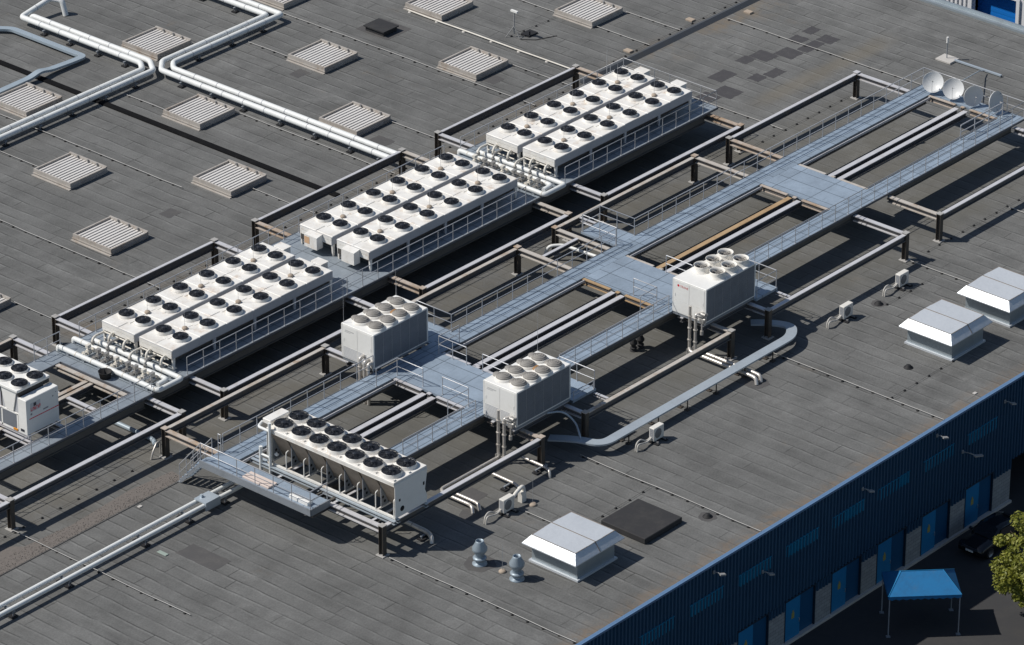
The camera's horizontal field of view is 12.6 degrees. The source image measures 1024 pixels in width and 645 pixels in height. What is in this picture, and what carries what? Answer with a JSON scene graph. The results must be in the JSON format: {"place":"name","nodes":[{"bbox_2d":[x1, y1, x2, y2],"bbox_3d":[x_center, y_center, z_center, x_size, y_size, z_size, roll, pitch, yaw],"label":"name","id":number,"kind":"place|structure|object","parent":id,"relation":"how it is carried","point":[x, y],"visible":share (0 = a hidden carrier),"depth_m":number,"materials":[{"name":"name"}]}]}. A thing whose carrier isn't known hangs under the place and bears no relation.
{"place":"outdoors","nodes":[
{"label":"outdoors","id":0,"kind":"place"},
{"bbox_2d":[0,220,158,287],"bbox_3d":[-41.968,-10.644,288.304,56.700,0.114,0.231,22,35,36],"label":"lightning conductor","id":1,"kind":"object","parent":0,"point":[74,252],"visible":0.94,"depth_m":276.03,"materials":[{"name":"metal"}]},
{"bbox_2d":[0,114,180,186],"bbox_3d":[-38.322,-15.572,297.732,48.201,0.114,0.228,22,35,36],"label":"lightning conductor","id":2,"kind":"object","parent":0,"point":[160,179],"visible":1,"depth_m":287.76,"materials":[{"name":"metal"}]},
{"bbox_2d":[239,102,253,112],"bbox_3d":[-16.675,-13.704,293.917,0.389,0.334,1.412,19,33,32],"label":"pipe support","id":3,"kind":"object","parent":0,"point":[243,110],"visible":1,"depth_m":293.52,"materials":[{"name":"metal"}]},
{"bbox_2d":[170,0,409,154],"bbox_3d":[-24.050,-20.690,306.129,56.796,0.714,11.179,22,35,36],"label":"pipe run","id":4,"kind":"object","parent":3,"relation":"on","point":[277,14],"visible":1,"depth_m":295.89,"materials":[{"name":"metal"}]},
{"bbox_2d":[235,111,394,173],"bbox_3d":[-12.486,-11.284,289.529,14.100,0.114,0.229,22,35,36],"label":"lightning conductor","id":5,"kind":"object","parent":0,"point":[293,134],"visible":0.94,"depth_m":289.48,"materials":[{"name":"metal"}]},
{"bbox_2d":[60,82,581,335],"bbox_3d":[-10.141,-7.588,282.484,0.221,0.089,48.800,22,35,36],"label":"lightning conductor","id":6,"kind":"object","parent":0,"point":[206,265],"visible":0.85,"depth_m":280.69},
{"bbox_2d":[346,147,353,153],"bbox_3d":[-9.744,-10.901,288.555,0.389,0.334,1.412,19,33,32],"label":"pipe support","id":7,"kind":"object","parent":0,"point":[349,151],"visible":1,"depth_m":288.17,"materials":[{"name":"metal"}]},
{"bbox_2d":[159,0,388,158],"bbox_3d":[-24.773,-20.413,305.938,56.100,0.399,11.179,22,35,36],"label":"pipe run","id":8,"kind":"object","parent":7,"relation":"on","point":[262,14],"visible":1,"depth_m":295.33,"materials":[{"name":"metal"}]},
{"bbox_2d":[282,12,533,104],"bbox_3d":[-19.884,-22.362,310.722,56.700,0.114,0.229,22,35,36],"label":"lightning conductor","id":9,"kind":"object","parent":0,"point":[400,55],"visible":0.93,"depth_m":300.93,"materials":[{"name":"metal"}]},
{"bbox_2d":[389,557,575,643],"bbox_3d":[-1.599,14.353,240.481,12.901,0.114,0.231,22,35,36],"label":"lightning conductor","id":10,"kind":"object","parent":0,"point":[482,600],"visible":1,"depth_m":240.41,"materials":[{"name":"metal"}]},
{"bbox_2d":[580,454,759,530],"bbox_3d":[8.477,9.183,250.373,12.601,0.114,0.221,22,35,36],"label":"lightning conductor","id":11,"kind":"object","parent":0,"point":[672,494],"visible":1,"depth_m":250.29,"materials":[{"name":"metal"}]},
{"bbox_2d":[727,18,920,84],"bbox_3d":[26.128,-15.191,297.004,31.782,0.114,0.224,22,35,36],"label":"lightning conductor","id":12,"kind":"object","parent":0,"point":[822,50],"visible":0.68,"depth_m":301.63,"materials":[{"name":"metal"}]},
{"bbox_2d":[773,352,943,419],"bbox_3d":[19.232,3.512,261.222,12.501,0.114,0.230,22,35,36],"label":"lightning conductor","id":13,"kind":"object","parent":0,"point":[857,386],"visible":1,"depth_m":261.03,"materials":[{"name":"metal"}]},
{"bbox_2d":[774,0,1023,644],"bbox_3d":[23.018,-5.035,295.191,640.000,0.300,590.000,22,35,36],"label":"ground","id":14,"kind":"structure","parent":0,"point":[989,615],"depth_m":254.62,"materials":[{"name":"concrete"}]},
{"bbox_2d":[0,0,1023,644],"bbox_3d":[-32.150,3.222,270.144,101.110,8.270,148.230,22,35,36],"label":"warehouse building","id":15,"kind":"structure","parent":14,"relation":"on","point":[790,458],"depth_m":264.37,"materials":[{"name":"metal"}]},
{"bbox_2d":[0,82,62,117],"bbox_3d":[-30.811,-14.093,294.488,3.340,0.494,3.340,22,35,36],"label":"roof vent","id":16,"kind":"object","parent":15,"relation":"on","point":[26,99],"visible":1,"depth_m":294.37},
{"bbox_2d":[0,26,85,93],"bbox_3d":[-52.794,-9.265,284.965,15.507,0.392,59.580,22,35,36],"label":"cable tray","id":17,"kind":"object","parent":15,"relation":"on","point":[79,56],"visible":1,"depth_m":300.20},
{"bbox_2d":[32,151,107,190],"bbox_3d":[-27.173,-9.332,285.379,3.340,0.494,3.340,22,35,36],"label":"roof vent","id":18,"kind":"object","parent":15,"relation":"on","point":[70,170],"visible":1,"depth_m":285.21,"materials":[{"name":"metal"}]},
{"bbox_2d":[0,0,144,134],"bbox_3d":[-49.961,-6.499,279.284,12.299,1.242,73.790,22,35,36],"label":"pipe run","id":19,"kind":"object","parent":15,"relation":"on","point":[69,35],"visible":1,"depth_m":299.19,"materials":[{"name":"metal"}]},
{"bbox_2d":[0,14,155,140],"bbox_3d":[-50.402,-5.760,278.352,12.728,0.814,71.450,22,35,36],"label":"pipe run","id":20,"kind":"object","parent":15,"relation":"on","point":[80,102],"visible":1,"depth_m":296.16,"materials":[{"name":"metal"}]},
{"bbox_2d":[0,471,181,574],"bbox_3d":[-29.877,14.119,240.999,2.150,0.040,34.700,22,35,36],"label":"gravel strip","id":21,"kind":"object","parent":15,"relation":"on","point":[11,557],"visible":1,"depth_m":247.56,"materials":[{"name":"gravel"}]},
{"bbox_2d":[13,530,190,614],"bbox_3d":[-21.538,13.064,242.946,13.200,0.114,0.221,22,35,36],"label":"lightning conductor","id":22,"kind":"object","parent":15,"relation":"on","point":[85,565],"visible":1,"depth_m":242.61,"materials":[{"name":"metal"}]},
{"bbox_2d":[71,215,148,256],"bbox_3d":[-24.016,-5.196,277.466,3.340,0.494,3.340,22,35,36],"label":"roof vent","id":23,"kind":"object","parent":15,"relation":"on","point":[110,236],"visible":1,"depth_m":277.30,"materials":[{"name":"metal"}]},
{"bbox_2d":[114,421,157,446],"bbox_3d":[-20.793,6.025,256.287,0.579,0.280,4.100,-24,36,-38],"label":"pipe run","id":24,"kind":"object","parent":15,"relation":"on","point":[152,439],"visible":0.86,"depth_m":256.33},
{"bbox_2d":[121,26,192,60],"bbox_3d":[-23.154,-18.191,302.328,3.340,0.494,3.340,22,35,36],"label":"roof vent","id":25,"kind":"object","parent":15,"relation":"on","point":[156,43],"visible":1,"depth_m":302.18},
{"bbox_2d":[161,93,235,130],"bbox_3d":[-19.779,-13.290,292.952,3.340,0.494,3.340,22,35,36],"label":"roof vent","id":26,"kind":"object","parent":15,"relation":"on","point":[198,112],"visible":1,"depth_m":292.79,"materials":[{"name":"metal"}]},
{"bbox_2d":[191,159,267,198],"bbox_3d":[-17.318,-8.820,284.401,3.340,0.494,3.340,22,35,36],"label":"roof vent","id":27,"kind":"object","parent":15,"relation":"on","point":[229,178],"visible":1,"depth_m":284.23,"materials":[{"name":"metal"}]},
{"bbox_2d":[177,452,330,516],"bbox_3d":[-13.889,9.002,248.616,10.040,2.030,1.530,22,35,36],"label":"access walkway","id":28,"kind":"structure","parent":15,"relation":"on","point":[279,495],"depth_m":247.64,"materials":[{"name":"metal"}]},
{"bbox_2d":[242,471,276,488],"bbox_3d":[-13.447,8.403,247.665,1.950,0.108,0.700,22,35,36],"label":"insulation board","id":29,"kind":"object","parent":28,"relation":"on","point":[260,482],"visible":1,"depth_m":247.52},
{"bbox_2d":[200,443,327,508],"bbox_3d":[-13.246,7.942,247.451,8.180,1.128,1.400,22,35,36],"label":"guard rail","id":30,"kind":"object","parent":28,"relation":"on","point":[310,500],"visible":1,"depth_m":246.41,"materials":[{"name":"metal"}]},
{"bbox_2d":[289,492,312,505],"bbox_3d":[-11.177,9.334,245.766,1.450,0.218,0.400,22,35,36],"label":"long bin","id":31,"kind":"object","parent":28,"relation":"on","point":[301,500],"visible":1,"depth_m":245.59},
{"bbox_2d":[255,0,304,10],"bbox_3d":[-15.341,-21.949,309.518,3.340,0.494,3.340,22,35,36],"label":"roof vent","id":32,"kind":"object","parent":15,"relation":"on","point":[282,5],"visible":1,"depth_m":308.10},
{"bbox_2d":[286,39,358,74],"bbox_3d":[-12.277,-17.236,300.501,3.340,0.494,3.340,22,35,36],"label":"roof vent","id":33,"kind":"object","parent":15,"relation":"on","point":[322,56],"visible":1,"depth_m":300.33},
{"bbox_2d":[319,101,391,135],"bbox_3d":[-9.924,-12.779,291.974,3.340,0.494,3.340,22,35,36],"label":"roof vent","id":34,"kind":"object","parent":15,"relation":"on","point":[355,118],"visible":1,"depth_m":291.90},
{"bbox_2d":[358,354,372,405],"bbox_3d":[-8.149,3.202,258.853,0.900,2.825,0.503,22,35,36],"label":"chiller riser","id":35,"kind":"object","parent":15,"relation":"on","point":[366,371],"visible":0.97,"depth_m":258.38,"materials":[{"name":"metal"}]},
{"bbox_2d":[0,64,744,531],"bbox_3d":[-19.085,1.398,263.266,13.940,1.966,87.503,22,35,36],"label":"steel platform","id":36,"kind":"structure","parent":15,"relation":"on","point":[424,250],"depth_m":269.04,"materials":[{"name":"metal"}]},
{"bbox_2d":[0,353,60,438],"bbox_3d":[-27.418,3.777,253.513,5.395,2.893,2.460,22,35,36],"label":"chiller","id":37,"kind":"object","parent":36,"relation":"on","point":[29,403],"visible":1,"depth_m":252.10,"materials":[{"name":"metal"}]},
{"bbox_2d":[0,375,152,462],"bbox_3d":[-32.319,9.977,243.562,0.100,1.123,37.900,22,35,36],"label":"guard rail","id":38,"kind":"object","parent":36,"relation":"on","point":[81,418],"visible":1,"depth_m":252.60,"materials":[{"name":"metal"}]},
{"bbox_2d":[98,368,111,379],"bbox_3d":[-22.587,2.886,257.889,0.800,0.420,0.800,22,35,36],"label":"rubber tub","id":39,"kind":"object","parent":36,"relation":"on","point":[104,373],"visible":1,"depth_m":257.85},
{"bbox_2d":[56,330,182,392],"bbox_3d":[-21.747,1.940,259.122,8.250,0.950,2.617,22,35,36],"label":"pipe manifold","id":40,"kind":"object","parent":36,"relation":"on","point":[137,368],"visible":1,"depth_m":258.80,"materials":[{"name":"metal"}]},
{"bbox_2d":[102,242,294,353],"bbox_3d":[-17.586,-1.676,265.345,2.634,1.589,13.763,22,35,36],"label":"dry cooler","id":41,"kind":"object","parent":36,"relation":"on","point":[133,323],"visible":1,"depth_m":264.32,"materials":[{"name":"white metal"}]},
{"bbox_2d":[139,257,332,370],"bbox_3d":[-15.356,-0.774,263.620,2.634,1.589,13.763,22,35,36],"label":"dry cooler","id":42,"kind":"object","parent":36,"relation":"on","point":[212,320],"visible":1,"depth_m":262.66,"materials":[{"name":"white metal"}]},
{"bbox_2d":[78,145,443,337],"bbox_3d":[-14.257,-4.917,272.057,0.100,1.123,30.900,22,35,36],"label":"guard rail","id":43,"kind":"object","parent":36,"relation":"on","point":[253,240],"visible":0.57,"depth_m":271.52,"materials":[{"name":"metal"}]},
{"bbox_2d":[186,187,526,374],"bbox_3d":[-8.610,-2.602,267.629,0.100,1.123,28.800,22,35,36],"label":"guard rail","id":44,"kind":"object","parent":36,"relation":"on","point":[353,281],"visible":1,"depth_m":266.84,"materials":[{"name":"metal"}]},
{"bbox_2d":[299,152,480,255],"bbox_3d":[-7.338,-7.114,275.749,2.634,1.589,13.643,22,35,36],"label":"dry cooler","id":45,"kind":"object","parent":36,"relation":"on","point":[328,227],"visible":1,"depth_m":274.85,"materials":[{"name":"white metal"}]},
{"bbox_2d":[336,166,517,271],"bbox_3d":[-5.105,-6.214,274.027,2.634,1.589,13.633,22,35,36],"label":"dry cooler","id":46,"kind":"object","parent":36,"relation":"on","point":[406,224],"visible":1,"depth_m":273.22,"materials":[{"name":"white metal"}]},
{"bbox_2d":[457,143,565,196],"bbox_3d":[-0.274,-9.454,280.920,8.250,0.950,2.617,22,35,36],"label":"pipe manifold","id":47,"kind":"object","parent":36,"relation":"on","point":[522,175],"visible":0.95,"depth_m":280.50,"materials":[{"name":"metal"}]},
{"bbox_2d":[486,66,655,163],"bbox_3d":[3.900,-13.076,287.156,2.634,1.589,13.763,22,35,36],"label":"dry cooler","id":48,"kind":"object","parent":36,"relation":"on","point":[515,136],"visible":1,"depth_m":286.08,"materials":[{"name":"white metal"}]},
{"bbox_2d":[460,58,716,176],"bbox_3d":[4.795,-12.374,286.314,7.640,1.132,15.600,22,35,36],"label":"guard rail","id":49,"kind":"object","parent":36,"relation":"on","point":[619,139],"visible":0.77,"depth_m":286.77,"materials":[{"name":"metal"}]},
{"bbox_2d":[523,79,692,177],"bbox_3d":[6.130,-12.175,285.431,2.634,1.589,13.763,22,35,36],"label":"dry cooler","id":50,"kind":"object","parent":36,"relation":"on","point":[591,132],"visible":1,"depth_m":284.39,"materials":[{"name":"white metal"}]},
{"bbox_2d":[363,18,398,36],"bbox_3d":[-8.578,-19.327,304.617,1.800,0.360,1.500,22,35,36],"label":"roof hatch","id":51,"kind":"object","parent":15,"relation":"on","point":[380,27],"visible":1,"depth_m":304.35,"materials":[{"name":"black metal"}]},
{"bbox_2d":[404,521,433,543],"bbox_3d":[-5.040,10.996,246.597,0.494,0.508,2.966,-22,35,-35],"label":"pipe run","id":52,"kind":"object","parent":15,"relation":"on","point":[428,533],"visible":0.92,"depth_m":246.23,"materials":[{"name":"metal"}]},
{"bbox_2d":[403,0,473,20],"bbox_3d":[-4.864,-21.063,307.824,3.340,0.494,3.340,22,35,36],"label":"roof vent","id":53,"kind":"object","parent":15,"relation":"on","point":[441,10],"visible":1,"depth_m":307.35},
{"bbox_2d":[440,452,499,513],"bbox_3d":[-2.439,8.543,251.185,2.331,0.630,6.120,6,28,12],"label":"pipe run","id":54,"kind":"object","parent":15,"relation":"on","point":[443,487],"visible":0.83,"depth_m":251.08,"materials":[{"name":"metal"}]},
{"bbox_2d":[436,46,508,81],"bbox_3d":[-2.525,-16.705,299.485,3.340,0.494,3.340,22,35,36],"label":"roof vent","id":55,"kind":"object","parent":15,"relation":"on","point":[473,64],"visible":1,"depth_m":299.31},
{"bbox_2d":[472,539,487,566],"bbox_3d":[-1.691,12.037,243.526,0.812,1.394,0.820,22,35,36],"label":"vent cowl","id":56,"kind":"object","parent":15,"relation":"on","point":[479,548],"visible":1,"depth_m":243.35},
{"bbox_2d":[408,9,569,68],"bbox_3d":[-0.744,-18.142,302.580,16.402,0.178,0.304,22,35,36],"label":"lightning conductor","id":57,"kind":"object","parent":15,"relation":"on","point":[491,40],"visible":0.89,"depth_m":303.08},
{"bbox_2d":[484,493,518,524],"bbox_3d":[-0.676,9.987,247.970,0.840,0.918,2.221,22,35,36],"label":"air conditioner","id":58,"kind":"object","parent":15,"relation":"on","point":[506,503],"visible":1,"depth_m":248.20,"materials":[{"name":"white metal"}]},
{"bbox_2d":[495,409,516,460],"bbox_3d":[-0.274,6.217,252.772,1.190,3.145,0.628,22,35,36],"label":"chiller riser","id":59,"kind":"object","parent":15,"relation":"on","point":[510,420],"visible":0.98,"depth_m":252.39,"materials":[{"name":"metal"}]},
{"bbox_2d":[509,554,524,582],"bbox_3d":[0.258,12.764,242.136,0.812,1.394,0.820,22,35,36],"label":"vent cowl","id":60,"kind":"object","parent":15,"relation":"on","point":[516,563],"visible":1,"depth_m":241.98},
{"bbox_2d":[513,485,526,502],"bbox_3d":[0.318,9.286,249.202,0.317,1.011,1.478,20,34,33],"label":"vent","id":61,"kind":"object","parent":15,"relation":"on","point":[520,490],"visible":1,"depth_m":249.33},
{"bbox_2d":[543,244,595,256],"bbox_3d":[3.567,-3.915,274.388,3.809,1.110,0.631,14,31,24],"label":"pipe run","id":62,"kind":"object","parent":15,"relation":"on","point":[571,248],"visible":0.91,"depth_m":274.25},
{"bbox_2d":[522,511,624,582],"bbox_3d":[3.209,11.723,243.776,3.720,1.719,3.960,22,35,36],"label":"vent hood","id":63,"kind":"object","parent":15,"relation":"on","point":[573,546],"visible":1,"depth_m":242.98,"materials":[{"name":"metal"}]},
{"bbox_2d":[552,0,623,28],"bbox_3d":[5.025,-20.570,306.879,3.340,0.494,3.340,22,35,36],"label":"roof vent","id":64,"kind":"object","parent":15,"relation":"on","point":[590,14],"visible":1,"depth_m":306.63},
{"bbox_2d":[159,70,1023,558],"bbox_3d":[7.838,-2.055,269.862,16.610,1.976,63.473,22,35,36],"label":"steel platform","id":65,"kind":"structure","parent":15,"relation":"on","point":[621,266],"depth_m":269.34,"materials":[{"name":"metal"}]},
{"bbox_2d":[222,355,373,451],"bbox_3d":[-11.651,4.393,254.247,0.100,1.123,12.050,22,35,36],"label":"guard rail","id":66,"kind":"object","parent":65,"relation":"on","point":[300,401],"visible":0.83,"depth_m":254.45,"materials":[{"name":"metal"}]},
{"bbox_2d":[250,455,427,525],"bbox_3d":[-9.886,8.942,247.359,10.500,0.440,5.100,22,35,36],"label":"cooler cradle","id":67,"kind":"object","parent":65,"relation":"attached to","point":[339,499],"visible":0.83,"depth_m":246.90,"materials":[{"name":"metal"}]},
{"bbox_2d":[258,408,426,519],"bbox_3d":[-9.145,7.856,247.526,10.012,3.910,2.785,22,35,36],"label":"dry cooler","id":68,"kind":"object","parent":67,"relation":"on","point":[366,466],"visible":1,"depth_m":246.35,"materials":[{"name":"white metal"}]},
{"bbox_2d":[341,295,427,370],"bbox_3d":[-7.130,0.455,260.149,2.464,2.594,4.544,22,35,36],"label":"chiller","id":69,"kind":"object","parent":65,"relation":"on","point":[389,329],"visible":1,"depth_m":259.19,"materials":[{"name":"metal"}]},
{"bbox_2d":[343,325,357,361],"bbox_3d":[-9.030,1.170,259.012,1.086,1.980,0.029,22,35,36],"label":"door panel","id":70,"kind":"structure","parent":69,"relation":"in","point":[350,340],"depth_m":258.94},
{"bbox_2d":[357,331,371,367],"bbox_3d":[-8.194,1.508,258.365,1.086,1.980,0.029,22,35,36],"label":"door panel","id":71,"kind":"structure","parent":69,"relation":"in","point":[364,342],"depth_m":258.25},
{"bbox_2d":[402,400,476,449],"bbox_3d":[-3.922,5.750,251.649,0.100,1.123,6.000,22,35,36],"label":"guard rail","id":72,"kind":"object","parent":65,"relation":"on","point":[442,426],"visible":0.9,"depth_m":251.55,"materials":[{"name":"metal"}]},
{"bbox_2d":[438,325,467,364],"bbox_3d":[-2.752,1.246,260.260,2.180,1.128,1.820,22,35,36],"label":"guard rail","id":73,"kind":"object","parent":65,"relation":"on","point":[452,343],"visible":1,"depth_m":259.98,"materials":[{"name":"metal"}]},
{"bbox_2d":[417,228,616,331],"bbox_3d":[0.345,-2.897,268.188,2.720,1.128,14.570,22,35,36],"label":"guard rail","id":74,"kind":"object","parent":65,"relation":"on","point":[451,322],"visible":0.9,"depth_m":266.28,"materials":[{"name":"metal"}]},
{"bbox_2d":[483,351,570,429],"bbox_3d":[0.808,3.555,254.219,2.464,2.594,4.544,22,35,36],"label":"chiller","id":75,"kind":"object","parent":65,"relation":"on","point":[531,387],"visible":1,"depth_m":253.26,"materials":[{"name":"metal"}]},
{"bbox_2d":[485,382,499,418],"bbox_3d":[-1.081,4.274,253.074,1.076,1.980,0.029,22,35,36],"label":"door panel","id":76,"kind":"structure","parent":75,"relation":"in","point":[491,397],"depth_m":252.97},
{"bbox_2d":[500,388,514,422],"bbox_3d":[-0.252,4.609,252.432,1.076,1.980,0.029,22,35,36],"label":"door panel","id":77,"kind":"structure","parent":75,"relation":"in","point":[507,399],"depth_m":252.33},
{"bbox_2d":[559,295,668,363],"bbox_3d":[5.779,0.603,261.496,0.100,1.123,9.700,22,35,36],"label":"guard rail","id":78,"kind":"object","parent":65,"relation":"on","point":[617,331],"visible":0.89,"depth_m":261.55,"materials":[{"name":"metal"}]},
{"bbox_2d":[672,248,755,325],"bbox_3d":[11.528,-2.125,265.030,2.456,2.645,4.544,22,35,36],"label":"chiller","id":79,"kind":"object","parent":65,"relation":"on","point":[721,283],"visible":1,"depth_m":264.14,"materials":[{"name":"metal"}]},
{"bbox_2d":[674,280,688,315],"bbox_3d":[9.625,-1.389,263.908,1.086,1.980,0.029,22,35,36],"label":"door panel","id":80,"kind":"structure","parent":79,"relation":"in","point":[681,294],"depth_m":263.92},
{"bbox_2d":[689,286,704,319],"bbox_3d":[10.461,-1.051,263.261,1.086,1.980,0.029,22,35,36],"label":"door panel","id":81,"kind":"structure","parent":79,"relation":"in","point":[696,296],"depth_m":263.15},
{"bbox_2d":[581,67,1023,262],"bbox_3d":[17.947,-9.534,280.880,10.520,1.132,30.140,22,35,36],"label":"guard rail","id":82,"kind":"object","parent":65,"relation":"on","point":[923,75],"visible":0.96,"depth_m":280.12,"materials":[{"name":"metal"}]},
{"bbox_2d":[922,72,943,92],"bbox_3d":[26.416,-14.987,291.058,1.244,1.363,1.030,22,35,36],"label":"satellite dish","id":83,"kind":"object","parent":65,"relation":"on","point":[932,82],"visible":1,"depth_m":291.09,"materials":[{"name":"metal"}]},
{"bbox_2d":[943,78,963,98],"bbox_3d":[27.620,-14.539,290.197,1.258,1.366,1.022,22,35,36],"label":"satellite dish","id":84,"kind":"object","parent":65,"relation":"on","point":[953,88],"visible":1,"depth_m":290.23,"materials":[{"name":"metal"}]},
{"bbox_2d":[964,86,982,105],"bbox_3d":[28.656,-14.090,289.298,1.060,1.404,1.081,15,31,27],"label":"satellite dish","id":85,"kind":"object","parent":65,"relation":"on","point":[973,95],"visible":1,"depth_m":289.39,"materials":[{"name":"metal"}]},
{"bbox_2d":[960,102,1003,139],"bbox_3d":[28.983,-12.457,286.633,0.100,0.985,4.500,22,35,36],"label":"guard rail","id":86,"kind":"object","parent":65,"relation":"on","point":[988,111],"visible":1,"depth_m":286.43,"materials":[{"name":"metal"}]},
{"bbox_2d":[985,91,1002,111],"bbox_3d":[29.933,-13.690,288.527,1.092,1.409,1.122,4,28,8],"label":"satellite dish","id":87,"kind":"object","parent":65,"relation":"on","point":[995,98],"visible":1,"depth_m":288.67,"materials":[{"name":"metal"}]},
{"bbox_2d":[601,499,681,543],"bbox_3d":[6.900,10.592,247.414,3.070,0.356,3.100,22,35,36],"label":"roof hatch","id":88,"kind":"object","parent":15,"relation":"on","point":[641,521],"visible":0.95,"depth_m":247.14,"materials":[{"name":"black metal"}]},
{"bbox_2d":[635,422,667,451],"bbox_3d":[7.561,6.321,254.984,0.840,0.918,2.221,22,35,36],"label":"air conditioner","id":89,"kind":"object","parent":15,"relation":"on","point":[656,431],"visible":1,"depth_m":255.22,"materials":[{"name":"white metal"}]},
{"bbox_2d":[548,319,796,445],"bbox_3d":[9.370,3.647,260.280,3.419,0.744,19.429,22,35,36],"label":"cable tray","id":90,"kind":"object","parent":15,"relation":"on","point":[734,369],"visible":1,"depth_m":259.09,"materials":[{"name":"metal"}]},
{"bbox_2d":[686,305,707,354],"bbox_3d":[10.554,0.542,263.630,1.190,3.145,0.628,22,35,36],"label":"chiller riser","id":91,"kind":"object","parent":15,"relation":"on","point":[702,316],"visible":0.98,"depth_m":263.25,"materials":[{"name":"metal"}]},
{"bbox_2d":[688,347,758,384],"bbox_3d":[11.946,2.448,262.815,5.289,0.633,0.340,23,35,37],"label":"pipe run","id":92,"kind":"object","parent":15,"relation":"on","point":[715,361],"visible":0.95,"depth_m":262.65,"materials":[{"name":"metal"}]},
{"bbox_2d":[692,346,762,382],"bbox_3d":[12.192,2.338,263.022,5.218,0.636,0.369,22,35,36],"label":"pipe run","id":93,"kind":"object","parent":15,"relation":"on","point":[731,363],"visible":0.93,"depth_m":262.85,"materials":[{"name":"metal"}]},
{"bbox_2d":[737,612,768,644],"bbox_3d":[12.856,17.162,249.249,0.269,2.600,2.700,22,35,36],"label":"double door","id":94,"kind":"structure","parent":15,"relation":"in","point":[757,633],"depth_m":249.26,"materials":[{"name":"metal"}]},
{"bbox_2d":[784,583,815,642],"bbox_3d":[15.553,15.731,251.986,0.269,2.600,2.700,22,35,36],"label":"double door","id":95,"kind":"structure","parent":15,"relation":"in","point":[800,609],"depth_m":252.02,"materials":[{"name":"metal"}]},
{"bbox_2d":[826,301,856,328],"bbox_3d":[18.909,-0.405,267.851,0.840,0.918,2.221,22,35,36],"label":"air conditioner","id":96,"kind":"object","parent":15,"relation":"on","point":[845,310],"visible":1,"depth_m":268.07,"materials":[{"name":"white metal"}]},
{"bbox_2d":[830,554,861,613],"bbox_3d":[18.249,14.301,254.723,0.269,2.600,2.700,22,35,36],"label":"double door","id":97,"kind":"structure","parent":15,"relation":"in","point":[846,581],"depth_m":254.74,"materials":[{"name":"metal"}]},
{"bbox_2d":[876,526,906,583],"bbox_3d":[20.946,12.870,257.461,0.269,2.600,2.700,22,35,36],"label":"double door","id":98,"kind":"structure","parent":15,"relation":"in","point":[891,552],"depth_m":257.49,"materials":[{"name":"metal"}]},
{"bbox_2d":[882,269,912,296],"bbox_3d":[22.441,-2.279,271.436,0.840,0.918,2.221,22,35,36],"label":"air conditioner","id":99,"kind":"object","parent":15,"relation":"on","point":[901,278],"visible":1,"depth_m":271.67,"materials":[{"name":"white metal"}]},
{"bbox_2d":[920,499,950,555],"bbox_3d":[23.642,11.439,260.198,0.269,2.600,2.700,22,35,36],"label":"double door","id":100,"kind":"structure","parent":15,"relation":"in","point":[935,523],"depth_m":260.21,"materials":[{"name":"metal"}]},
{"bbox_2d":[899,299,992,360],"bbox_3d":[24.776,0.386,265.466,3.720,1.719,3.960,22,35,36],"label":"vent hood","id":101,"kind":"object","parent":15,"relation":"on","point":[946,330],"visible":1,"depth_m":264.65,"materials":[{"name":"metal"}]},
{"bbox_2d":[935,37,958,64],"bbox_3d":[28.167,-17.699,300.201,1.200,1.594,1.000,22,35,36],"label":"antenna mast","id":102,"kind":"object","parent":15,"relation":"on","point":[946,58],"visible":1,"depth_m":300.34,"materials":[{"name":"metal"}]},
{"bbox_2d":[963,471,993,528],"bbox_3d":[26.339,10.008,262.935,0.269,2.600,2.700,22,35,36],"label":"double door","id":103,"kind":"structure","parent":15,"relation":"in","point":[978,496],"depth_m":262.95,"materials":[{"name":"metal"}]},
{"bbox_2d":[957,266,1023,327],"bbox_3d":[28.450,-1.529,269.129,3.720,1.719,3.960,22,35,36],"label":"vent hood","id":104,"kind":"object","parent":15,"relation":"on","point":[996,295],"visible":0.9,"depth_m":268.14,"materials":[{"name":"metal"}]},
{"bbox_3d":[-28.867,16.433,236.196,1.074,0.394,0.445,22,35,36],"label":"pipe support","id":105,"kind":"object","parent":15,"relation":"on","visible":0},
{"bbox_2d":[0,481,234,608],"bbox_3d":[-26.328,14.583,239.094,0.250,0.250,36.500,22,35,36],"label":"pipe run","id":106,"kind":"object","parent":105,"relation":"on","point":[105,549],"visible":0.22,"depth_m":244.12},
{"bbox_2d":[0,485,242,616],"bbox_3d":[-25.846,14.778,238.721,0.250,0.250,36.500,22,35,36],"label":"pipe run","id":107,"kind":"object","parent":105,"relation":"on","point":[109,556],"visible":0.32,"depth_m":243.53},
{"bbox_2d":[194,491,220,511],"bbox_3d":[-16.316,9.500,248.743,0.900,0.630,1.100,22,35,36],"label":"valve cover","id":108,"kind":"object","parent":107,"relation":"attached to","point":[209,500],"visible":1,"depth_m":248.56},
{"bbox_2d":[879,569,961,637],"bbox_3d":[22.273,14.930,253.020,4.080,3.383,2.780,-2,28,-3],"label":"yard canopy","id":109,"kind":"object","parent":14,"relation":"on","point":[921,584],"visible":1,"depth_m":251.86,"materials":[{"name":"blue fabric"}]},
{"bbox_2d":[958,511,1020,558],"bbox_3d":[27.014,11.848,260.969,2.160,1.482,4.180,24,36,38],"label":"parked car","id":110,"kind":"object","parent":14,"relation":"on","point":[977,540],"visible":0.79,"depth_m":260.23,"materials":[{"name":"black metal"}]},
{"bbox_2d":[988,510,1023,608],"bbox_3d":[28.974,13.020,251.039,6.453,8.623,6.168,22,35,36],"label":"tree","id":111,"kind":"object","parent":14,"relation":"on","point":[1011,575],"visible":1,"depth_m":250.52,"materials":[{"name":"green plant"}]},
{"bbox_2d":[946,0,1023,25],"bbox_3d":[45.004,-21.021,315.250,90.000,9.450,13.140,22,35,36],"label":"neighbour building","id":112,"kind":"structure","parent":0,"point":[1011,10],"depth_m":317.87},
{"bbox_2d":[978,0,1015,22],"bbox_3d":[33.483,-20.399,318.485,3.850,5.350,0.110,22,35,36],"label":"roller door","id":113,"kind":"structure","parent":112,"relation":"in","point":[1003,9],"depth_m":317.96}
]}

